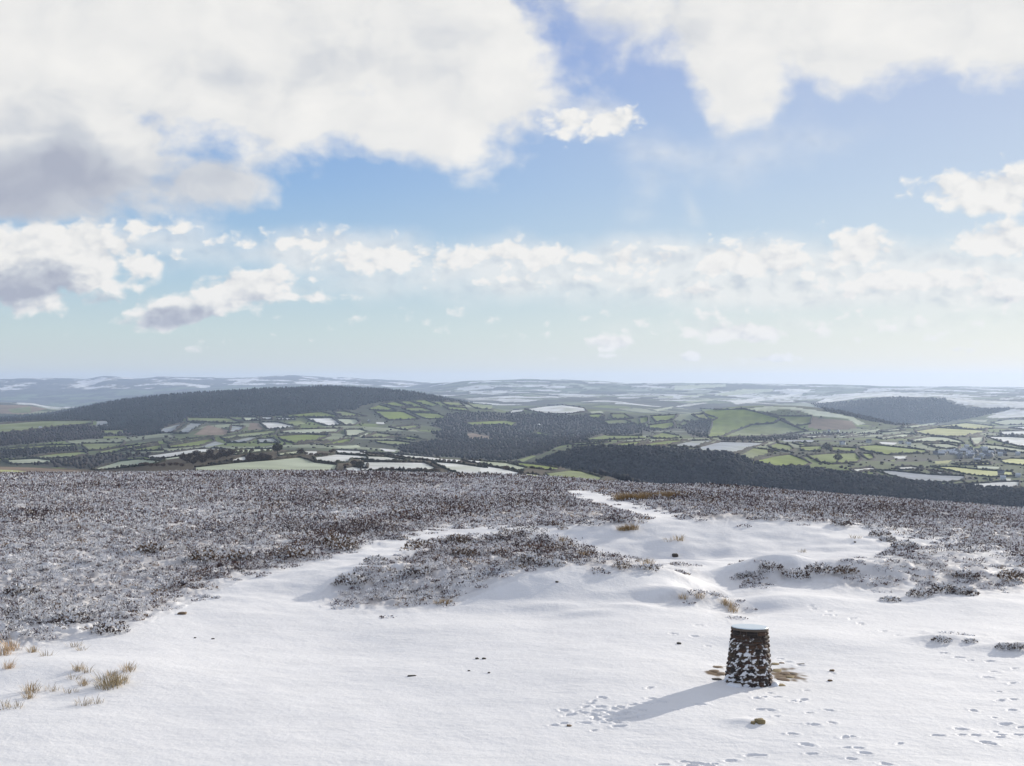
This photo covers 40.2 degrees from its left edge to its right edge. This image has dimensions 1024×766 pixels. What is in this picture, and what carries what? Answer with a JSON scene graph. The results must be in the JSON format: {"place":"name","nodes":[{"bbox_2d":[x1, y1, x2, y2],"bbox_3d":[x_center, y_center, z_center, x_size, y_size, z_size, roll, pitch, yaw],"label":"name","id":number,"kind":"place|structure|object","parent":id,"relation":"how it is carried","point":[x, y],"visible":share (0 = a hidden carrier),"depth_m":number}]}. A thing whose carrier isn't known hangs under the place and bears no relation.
{"place":"outdoors","nodes":[
{"label":"outdoors","id":0,"kind":"place"},
{"bbox_2d":[0,477,1023,765],"bbox_3d":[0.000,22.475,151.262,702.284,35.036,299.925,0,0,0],"label":"ground","id":1,"kind":"structure","parent":0,"point":[284,667],"depth_m":29.18},
{"bbox_2d":[0,636,22,650],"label":"grass tuft","id":2,"kind":"object","parent":1,"relation":"on","point":[14,646],"visible":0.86,"depth_m":30.91},
{"bbox_2d":[2,582,39,596],"bbox_3d":[-13.345,5.639,38.146,1.019,0.444,1.031,0,0,8],"label":"heather bush","id":3,"kind":"object","parent":1,"relation":"on","point":[23,586],"visible":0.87,"depth_m":38.02},
{"bbox_2d":[18,679,40,693],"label":"grass tuft","id":4,"kind":"object","parent":1,"relation":"on","point":[32,688],"visible":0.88,"depth_m":26.26},
{"bbox_2d":[50,608,88,623],"bbox_3d":[-10.684,5.633,33.827,0.934,0.407,0.945,0,0,4],"label":"heather bush","id":5,"kind":"object","parent":1,"relation":"on","point":[69,614],"visible":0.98,"depth_m":33.72},
{"bbox_2d":[88,670,123,689],"bbox_3d":[-7.745,5.641,26.607,0.931,0.335,0.827,0,0,20],"label":"grass tuft","id":6,"kind":"object","parent":1,"relation":"on","point":[106,685],"visible":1,"depth_m":26.58},
{"bbox_2d":[89,618,130,634],"bbox_3d":[-9.402,5.686,32.740,0.934,0.407,0.945,0,0,-24],"label":"heather bush","id":7,"kind":"object","parent":1,"relation":"on","point":[110,624],"visible":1,"depth_m":32.66},
{"bbox_2d":[104,670,131,684],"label":"grass tuft","id":8,"kind":"object","parent":1,"relation":"on","point":[124,679],"visible":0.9,"depth_m":26.87},
{"bbox_2d":[185,548,223,563],"bbox_3d":[-10.088,5.660,45.959,1.281,0.556,1.261,0,0,6],"label":"heather bush","id":9,"kind":"object","parent":1,"relation":"on","point":[212,553],"visible":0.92,"depth_m":45.85},
{"bbox_2d":[224,549,256,562],"bbox_3d":[-8.878,5.660,45.736,1.081,0.477,1.098,0,0,-20],"label":"heather bush","id":10,"kind":"object","parent":1,"relation":"on","point":[238,552],"visible":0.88,"depth_m":45.59},
{"bbox_2d":[284,546,315,558],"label":"heather bush","id":11,"kind":"object","parent":1,"relation":"on","point":[294,550],"visible":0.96,"depth_m":45.94},
{"bbox_2d":[317,533,351,544],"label":"heather bush","id":12,"kind":"object","parent":1,"relation":"on","point":[332,538],"visible":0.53,"depth_m":50.61},
{"bbox_2d":[327,537,359,550],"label":"heather bush","id":13,"kind":"object","parent":1,"relation":"on","point":[344,544],"visible":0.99,"depth_m":48.30},
{"bbox_2d":[334,571,367,585],"bbox_3d":[-4.516,5.482,39.228,0.977,0.425,0.988,0,0,19],"label":"heather bush","id":14,"kind":"object","parent":1,"relation":"on","point":[350,576],"visible":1,"depth_m":39.09},
{"bbox_2d":[403,563,431,575],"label":"heather bush","id":15,"kind":"object","parent":1,"relation":"on","point":[417,569],"visible":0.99,"depth_m":39.57},
{"bbox_2d":[404,537,430,548],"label":"heather bush","id":16,"kind":"object","parent":1,"relation":"on","point":[415,543],"visible":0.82,"depth_m":49.70},
{"bbox_2d":[442,533,470,544],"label":"heather bush","id":17,"kind":"object","parent":1,"relation":"on","point":[454,536],"visible":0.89,"depth_m":50.85},
{"bbox_2d":[451,545,479,557],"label":"heather bush","id":18,"kind":"object","parent":1,"relation":"on","point":[462,551],"visible":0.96,"depth_m":44.66},
{"bbox_2d":[0,469,1023,640],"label":"heather","id":19,"kind":"object","parent":1,"relation":"on","point":[310,483],"visible":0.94,"depth_m":61.63},
{"bbox_2d":[135,540,168,553],"bbox_3d":[-12.301,5.620,47.855,1.171,0.516,1.190,0,0,-37],"label":"heather bush","id":20,"kind":"object","parent":19,"relation":"on","point":[144,547],"visible":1,"depth_m":47.73},
{"bbox_2d":[514,551,545,563],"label":"heather bush","id":21,"kind":"object","parent":1,"relation":"on","point":[531,555],"visible":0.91,"depth_m":39.77},
{"bbox_2d":[545,559,567,566],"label":"heather bush","id":22,"kind":"object","parent":1,"relation":"on","point":[552,562],"visible":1,"depth_m":38.91},
{"bbox_2d":[611,560,632,569],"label":"heather bush","id":23,"kind":"object","parent":1,"relation":"on","point":[623,563],"visible":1,"depth_m":38.75},
{"bbox_2d":[724,624,778,687],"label":"stone pillar","id":24,"kind":"structure","parent":1,"relation":"on","point":[748,663],"depth_m":26.79},
{"bbox_2d":[758,560,783,571],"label":"heather bush","id":25,"kind":"object","parent":1,"relation":"on","point":[764,565],"visible":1,"depth_m":40.97},
{"bbox_2d":[781,568,810,578],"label":"heather bush","id":26,"kind":"object","parent":1,"relation":"on","point":[803,572],"visible":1,"depth_m":40.42},
{"bbox_2d":[804,561,835,574],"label":"heather bush","id":27,"kind":"object","parent":1,"relation":"on","point":[824,568],"visible":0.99,"depth_m":40.71},
{"bbox_2d":[830,517,854,525],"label":"heather bush","id":28,"kind":"object","parent":1,"relation":"on","point":[845,520],"visible":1,"depth_m":52.47},
{"bbox_2d":[832,564,859,574],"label":"heather bush","id":29,"kind":"object","parent":1,"relation":"on","point":[846,568],"visible":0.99,"depth_m":40.69},
{"bbox_2d":[868,528,891,536],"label":"heather bush","id":30,"kind":"object","parent":1,"relation":"on","point":[881,531],"visible":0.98,"depth_m":50.77},
{"bbox_2d":[890,539,917,549],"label":"heather bush","id":31,"kind":"object","parent":1,"relation":"on","point":[907,542],"visible":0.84,"depth_m":48.02},
{"bbox_2d":[905,586,933,597],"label":"heather bush","id":32,"kind":"object","parent":1,"relation":"on","point":[922,590],"visible":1,"depth_m":37.94},
{"bbox_2d":[926,581,959,593],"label":"heather bush","id":33,"kind":"object","parent":1,"relation":"on","point":[944,586],"visible":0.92,"depth_m":38.50},
{"bbox_2d":[949,585,980,595],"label":"heather bush","id":34,"kind":"object","parent":1,"relation":"on","point":[968,590],"visible":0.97,"depth_m":38.23},
{"bbox_2d":[952,568,980,579],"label":"heather bush","id":35,"kind":"object","parent":1,"relation":"on","point":[958,574],"visible":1,"depth_m":40.64},
{"bbox_2d":[996,568,1023,580],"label":"heather bush","id":36,"kind":"object","parent":1,"relation":"on","point":[1012,573],"visible":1,"depth_m":40.99},
{"bbox_2d":[0,375,1023,493],"bbox_3d":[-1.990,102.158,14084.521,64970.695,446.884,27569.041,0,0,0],"label":"hills","id":37,"kind":"structure","parent":0,"point":[29,396],"depth_m":5411.01},
{"bbox_2d":[1,456,56,463],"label":"hedgerow","id":38,"kind":"object","parent":37,"relation":"on","point":[8,462],"visible":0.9,"depth_m":2982.78},
{"bbox_2d":[0,446,77,457],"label":"wood","id":39,"kind":"object","parent":37,"relation":"on","point":[15,452],"visible":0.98,"depth_m":3330.98},
{"bbox_2d":[1,443,76,449],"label":"hedgerow","id":40,"kind":"object","parent":37,"relation":"on","point":[46,445],"visible":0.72,"depth_m":3601.45},
{"bbox_2d":[0,419,92,432],"bbox_3d":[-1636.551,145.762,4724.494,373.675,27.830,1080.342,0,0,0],"label":"hedgerow","id":41,"kind":"object","parent":37,"relation":"on","point":[31,428],"visible":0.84,"depth_m":5034.46},
{"bbox_2d":[28,449,88,458],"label":"hedgerow","id":42,"kind":"object","parent":37,"relation":"on","point":[59,452],"visible":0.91,"depth_m":3193.72},
{"bbox_2d":[0,424,161,445],"bbox_3d":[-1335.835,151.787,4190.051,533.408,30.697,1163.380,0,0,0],"label":"wood","id":43,"kind":"object","parent":37,"relation":"on","point":[30,433],"visible":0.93,"depth_m":4211.03},
{"bbox_2d":[34,451,149,468],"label":"wood","id":44,"kind":"object","parent":37,"relation":"on","point":[82,463],"visible":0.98,"depth_m":2840.11},
{"bbox_2d":[81,440,125,450],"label":"hedgerow","id":45,"kind":"object","parent":37,"relation":"on","point":[123,442],"visible":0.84,"depth_m":3674.94},
{"bbox_2d":[90,457,128,470],"bbox_3d":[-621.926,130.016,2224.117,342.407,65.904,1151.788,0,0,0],"label":"hedgerow","id":46,"kind":"object","parent":37,"relation":"on","point":[108,468],"visible":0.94,"depth_m":1725.51},
{"bbox_2d":[119,441,157,449],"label":"hedgerow","id":47,"kind":"object","parent":37,"relation":"on","point":[146,444],"visible":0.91,"depth_m":3498.25},
{"bbox_2d":[119,458,165,466],"bbox_3d":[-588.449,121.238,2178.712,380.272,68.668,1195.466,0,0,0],"label":"hedgerow","id":48,"kind":"object","parent":37,"relation":"on","point":[153,459],"visible":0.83,"depth_m":1665.53},
{"bbox_2d":[132,442,164,451],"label":"hedgerow","id":49,"kind":"object","parent":37,"relation":"on","point":[145,447],"visible":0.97,"depth_m":3060.40},
{"bbox_2d":[145,446,229,458],"bbox_3d":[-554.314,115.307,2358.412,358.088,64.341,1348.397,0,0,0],"label":"hedgerow","id":50,"kind":"object","parent":37,"relation":"on","point":[214,448],"visible":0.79,"depth_m":2838.34},
{"bbox_2d":[163,435,214,443],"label":"hedgerow","id":51,"kind":"object","parent":37,"relation":"on","point":[189,439],"visible":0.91,"depth_m":3602.65},
{"bbox_2d":[173,421,207,433],"bbox_3d":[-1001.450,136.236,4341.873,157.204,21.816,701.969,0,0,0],"label":"hedgerow","id":52,"kind":"object","parent":37,"relation":"on","point":[191,430],"visible":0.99,"depth_m":4290.91},
{"bbox_2d":[167,437,216,448],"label":"hedgerow","id":53,"kind":"object","parent":37,"relation":"on","point":[184,442],"visible":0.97,"depth_m":3321.17},
{"bbox_2d":[185,415,243,423],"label":"hedgerow","id":54,"kind":"object","parent":37,"relation":"on","point":[223,421],"visible":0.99,"depth_m":4757.12},
{"bbox_2d":[0,384,472,435],"bbox_3d":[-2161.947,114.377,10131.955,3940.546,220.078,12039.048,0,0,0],"label":"wood","id":55,"kind":"object","parent":37,"relation":"on","point":[148,413],"visible":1,"depth_m":5572.53},
{"bbox_2d":[226,435,261,442],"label":"hedgerow","id":56,"kind":"object","parent":37,"relation":"on","point":[231,440],"visible":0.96,"depth_m":3474.21},
{"bbox_2d":[219,428,278,439],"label":"hedgerow","id":57,"kind":"object","parent":37,"relation":"on","point":[251,431],"visible":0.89,"depth_m":3798.81},
{"bbox_2d":[228,446,272,454],"bbox_3d":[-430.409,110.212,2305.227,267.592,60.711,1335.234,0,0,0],"label":"hedgerow","id":58,"kind":"object","parent":37,"relation":"on","point":[250,451],"visible":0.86,"depth_m":1717.43},
{"bbox_2d":[194,455,337,469],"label":"hedgerow","id":59,"kind":"object","parent":37,"relation":"on","point":[279,458],"visible":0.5,"depth_m":1517.03},
{"bbox_2d":[259,419,300,428],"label":"hedgerow","id":60,"kind":"object","parent":37,"relation":"on","point":[261,422],"visible":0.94,"depth_m":4278.67},
{"bbox_2d":[277,448,305,455],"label":"hedgerow","id":61,"kind":"object","parent":37,"relation":"on","point":[284,454],"visible":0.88,"depth_m":1677.17},
{"bbox_2d":[277,432,331,443],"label":"hedgerow","id":62,"kind":"object","parent":37,"relation":"on","point":[307,433],"visible":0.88,"depth_m":3728.99},
{"bbox_2d":[279,425,342,433],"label":"hedgerow","id":63,"kind":"object","parent":37,"relation":"on","point":[322,432],"visible":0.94,"depth_m":4073.88},
{"bbox_2d":[282,410,339,416],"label":"hedgerow","id":64,"kind":"object","parent":37,"relation":"on","point":[293,414],"visible":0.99,"depth_m":5044.52},
{"bbox_2d":[293,439,328,444],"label":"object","id":65,"kind":"object","parent":37,"relation":"on","point":[308,442],"visible":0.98,"depth_m":3307.57},
{"bbox_2d":[305,416,343,425],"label":"hedgerow","id":66,"kind":"object","parent":37,"relation":"on","point":[324,424],"visible":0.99,"depth_m":4690.35},
{"bbox_2d":[319,436,354,444],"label":"hedgerow","id":67,"kind":"object","parent":37,"relation":"on","point":[337,443],"visible":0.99,"depth_m":3410.68},
{"bbox_2d":[312,452,368,462],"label":"hedgerow","id":68,"kind":"object","parent":37,"relation":"on","point":[339,461],"visible":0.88,"depth_m":1613.14},
{"bbox_2d":[332,409,367,416],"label":"hedgerow","id":69,"kind":"object","parent":37,"relation":"on","point":[344,410],"visible":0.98,"depth_m":5113.29},
{"bbox_2d":[344,428,368,436],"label":"hedgerow","id":70,"kind":"object","parent":37,"relation":"on","point":[359,434],"visible":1,"depth_m":4017.73},
{"bbox_2d":[361,431,403,437],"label":"hedgerow","id":71,"kind":"object","parent":37,"relation":"on","point":[376,432],"visible":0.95,"depth_m":3883.54},
{"bbox_2d":[360,454,410,460],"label":"hedgerow","id":72,"kind":"object","parent":37,"relation":"on","point":[397,458],"visible":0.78,"depth_m":1647.64},
{"bbox_2d":[374,409,419,420],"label":"hedgerow","id":73,"kind":"object","parent":37,"relation":"on","point":[395,410],"visible":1,"depth_m":5192.31},
{"bbox_2d":[375,439,424,445],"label":"hedgerow","id":74,"kind":"object","parent":37,"relation":"on","point":[399,440],"visible":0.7,"depth_m":3614.20},
{"bbox_2d":[360,460,440,470],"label":"hedgerow","id":75,"kind":"object","parent":37,"relation":"on","point":[408,461],"visible":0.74,"depth_m":1547.00},
{"bbox_2d":[360,451,440,460],"bbox_3d":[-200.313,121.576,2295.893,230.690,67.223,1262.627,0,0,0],"label":"hedgerow","id":76,"kind":"object","parent":37,"relation":"on","point":[392,454],"visible":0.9,"depth_m":1834.02},
{"bbox_2d":[388,423,420,430],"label":"hedgerow","id":77,"kind":"object","parent":37,"relation":"on","point":[402,425],"visible":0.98,"depth_m":4617.21},
{"bbox_2d":[395,435,427,440],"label":"hedgerow","id":78,"kind":"object","parent":37,"relation":"on","point":[404,438],"visible":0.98,"depth_m":3841.23},
{"bbox_2d":[410,410,447,418],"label":"hedgerow","id":79,"kind":"object","parent":37,"relation":"on","point":[414,412],"visible":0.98,"depth_m":5357.28},
{"bbox_2d":[431,459,487,473],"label":"hedgerow","id":80,"kind":"object","parent":37,"relation":"on","point":[454,471],"visible":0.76,"depth_m":1592.35},
{"bbox_2d":[465,419,518,425],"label":"hedgerow","id":81,"kind":"object","parent":37,"relation":"on","point":[483,420],"visible":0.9,"depth_m":5235.99},
{"bbox_2d":[479,459,529,470],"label":"hedgerow","id":82,"kind":"object","parent":37,"relation":"on","point":[523,469],"visible":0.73,"depth_m":1666.94},
{"bbox_2d":[0,410,1023,481],"bbox_3d":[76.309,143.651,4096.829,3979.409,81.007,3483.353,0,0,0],"label":"scrub","id":83,"kind":"object","parent":37,"relation":"on","point":[841,466],"visible":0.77,"depth_m":3065.94},
{"bbox_2d":[507,459,564,470],"bbox_3d":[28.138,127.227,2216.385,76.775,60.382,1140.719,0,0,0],"label":"hedgerow","id":84,"kind":"object","parent":37,"relation":"on","point":[534,467],"visible":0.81,"depth_m":1797.40},
{"bbox_2d":[397,410,685,460],"bbox_3d":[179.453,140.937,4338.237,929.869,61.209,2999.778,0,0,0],"label":"wood","id":85,"kind":"object","parent":37,"relation":"on","point":[486,450],"visible":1,"depth_m":4147.69},
{"bbox_2d":[524,404,587,413],"bbox_3d":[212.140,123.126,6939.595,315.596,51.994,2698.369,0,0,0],"label":"hedgerow","id":86,"kind":"object","parent":37,"relation":"on","point":[529,409],"visible":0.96,"depth_m":5896.81},
{"bbox_2d":[545,468,605,479],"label":"hedgerow","id":87,"kind":"object","parent":37,"relation":"on","point":[580,470],"visible":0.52,"depth_m":1631.92},
{"bbox_2d":[568,439,608,445],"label":"hedgerow","id":88,"kind":"object","parent":37,"relation":"on","point":[590,441],"visible":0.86,"depth_m":3049.91},
{"bbox_2d":[588,433,644,440],"bbox_3d":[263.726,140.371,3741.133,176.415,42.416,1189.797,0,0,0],"label":"hedgerow","id":89,"kind":"object","parent":37,"relation":"on","point":[614,438],"visible":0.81,"depth_m":3547.53},
{"bbox_2d":[637,439,687,446],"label":"hedgerow","id":90,"kind":"object","parent":37,"relation":"on","point":[648,442],"visible":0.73,"depth_m":2827.53},
{"bbox_2d":[649,431,678,438],"bbox_3d":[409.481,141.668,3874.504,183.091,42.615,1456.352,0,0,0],"label":"hedgerow","id":91,"kind":"object","parent":37,"relation":"on","point":[659,437],"visible":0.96,"depth_m":3391.98},
{"bbox_2d":[668,438,716,447],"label":"hedgerow","id":92,"kind":"object","parent":37,"relation":"on","point":[681,442],"visible":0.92,"depth_m":2795.70},
{"bbox_2d":[682,419,711,437],"bbox_3d":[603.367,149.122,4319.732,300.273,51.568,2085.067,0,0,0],"label":"wood","id":93,"kind":"object","parent":37,"relation":"on","point":[699,428],"visible":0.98,"depth_m":5125.56},
{"bbox_2d":[699,440,767,452],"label":"hedgerow","id":94,"kind":"object","parent":37,"relation":"on","point":[743,441],"visible":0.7,"depth_m":2934.85},
{"bbox_2d":[700,406,780,437],"bbox_3d":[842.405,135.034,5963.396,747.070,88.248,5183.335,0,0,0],"label":"hedgerow","id":95,"kind":"object","parent":37,"relation":"on","point":[711,425],"visible":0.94,"depth_m":5363.20},
{"bbox_2d":[739,446,782,459],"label":"hedgerow","id":96,"kind":"object","parent":37,"relation":"on","point":[755,457],"visible":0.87,"depth_m":2660.48},
{"bbox_2d":[724,419,808,437],"bbox_3d":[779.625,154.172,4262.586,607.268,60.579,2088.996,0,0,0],"label":"hedgerow","id":97,"kind":"object","parent":37,"relation":"on","point":[786,422],"visible":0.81,"depth_m":5107.93},
{"bbox_2d":[535,443,1023,507],"bbox_3d":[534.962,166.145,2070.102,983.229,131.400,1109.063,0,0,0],"label":"wood","id":98,"kind":"object","parent":37,"relation":"on","point":[655,464],"visible":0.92,"depth_m":2322.43},
{"bbox_2d":[767,440,795,451],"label":"hedgerow","id":99,"kind":"object","parent":37,"relation":"on","point":[782,449],"visible":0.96,"depth_m":2919.50},
{"bbox_2d":[753,452,811,465],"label":"hedgerow","id":100,"kind":"object","parent":37,"relation":"on","point":[780,454],"visible":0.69,"depth_m":2607.57},
{"bbox_2d":[762,411,812,425],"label":"hedgerow","id":101,"kind":"object","parent":37,"relation":"on","point":[784,419],"visible":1,"depth_m":5351.53},
{"bbox_2d":[719,431,882,440],"bbox_3d":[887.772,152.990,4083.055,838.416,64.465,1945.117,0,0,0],"label":"wood","id":102,"kind":"object","parent":37,"relation":"on","point":[763,437],"visible":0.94,"depth_m":3625.72},
{"bbox_2d":[800,433,836,437],"bbox_3d":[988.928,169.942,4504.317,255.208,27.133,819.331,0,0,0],"label":"hedgerow","id":103,"kind":"object","parent":37,"relation":"on","point":[820,436],"visible":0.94,"depth_m":4599.82},
{"bbox_2d":[805,451,862,463],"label":"hedgerow","id":104,"kind":"object","parent":37,"relation":"on","point":[836,462],"visible":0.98,"depth_m":2699.04},
{"bbox_2d":[853,442,928,454],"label":"hedgerow","id":105,"kind":"object","parent":37,"relation":"on","point":[902,452],"visible":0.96,"depth_m":3044.55},
{"bbox_2d":[875,432,921,439],"bbox_3d":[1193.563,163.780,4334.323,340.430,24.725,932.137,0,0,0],"label":"hedgerow","id":106,"kind":"object","parent":37,"relation":"on","point":[910,434],"visible":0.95,"depth_m":4264.06},
{"bbox_2d":[811,396,1009,424],"bbox_3d":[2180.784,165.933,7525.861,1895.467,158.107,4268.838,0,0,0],"label":"wood","id":107,"kind":"object","parent":37,"relation":"on","point":[865,416],"visible":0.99,"depth_m":8705.26},
{"bbox_2d":[900,421,938,427],"bbox_3d":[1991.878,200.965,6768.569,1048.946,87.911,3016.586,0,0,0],"label":"hedgerow","id":108,"kind":"object","parent":37,"relation":"on","point":[913,424],"visible":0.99,"depth_m":5434.59},
{"bbox_2d":[874,468,966,482],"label":"hedgerow","id":109,"kind":"object","parent":37,"relation":"on","point":[917,472],"visible":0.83,"depth_m":2528.15},
{"bbox_2d":[907,434,964,443],"bbox_3d":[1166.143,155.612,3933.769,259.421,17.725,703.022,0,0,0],"label":"hedgerow","id":110,"kind":"object","parent":37,"relation":"on","point":[921,441],"visible":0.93,"depth_m":3740.34},
{"bbox_2d":[922,442,960,448],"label":"hedgerow","id":111,"kind":"object","parent":37,"relation":"on","point":[934,446],"visible":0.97,"depth_m":3377.56},
{"bbox_2d":[913,426,987,436],"bbox_3d":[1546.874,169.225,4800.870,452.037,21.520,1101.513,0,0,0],"label":"hedgerow","id":112,"kind":"object","parent":37,"relation":"on","point":[967,435],"visible":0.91,"depth_m":5031.13},
{"bbox_2d":[938,422,994,429],"bbox_3d":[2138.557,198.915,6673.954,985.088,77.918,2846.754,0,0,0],"label":"hedgerow","id":113,"kind":"object","parent":37,"relation":"on","point":[956,426],"visible":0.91,"depth_m":5494.36},
{"bbox_2d":[930,465,1013,477],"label":"hedgerow","id":114,"kind":"object","parent":37,"relation":"on","point":[957,471],"visible":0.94,"depth_m":2655.26},
{"bbox_2d":[951,460,992,464],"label":"hedgerow","id":115,"kind":"object","parent":37,"relation":"on","point":[985,462],"visible":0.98,"depth_m":2784.07},
{"bbox_2d":[951,479,1020,486],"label":"hedgerow","id":116,"kind":"object","parent":37,"relation":"on","point":[1005,480],"visible":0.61,"depth_m":2446.64},
{"bbox_2d":[982,442,1023,452],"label":"hedgerow","id":117,"kind":"object","parent":37,"relation":"on","point":[1002,445],"visible":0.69,"depth_m":3417.38},
{"bbox_2d":[986,434,1023,446],"bbox_3d":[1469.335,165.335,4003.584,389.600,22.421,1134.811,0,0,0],"label":"hedgerow","id":118,"kind":"object","parent":37,"relation":"on","point":[1000,440],"visible":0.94,"depth_m":4278.41},
{"bbox_2d":[0,0,1023,386],"label":"sky","id":119,"kind":"structure","parent":0,"point":[828,192]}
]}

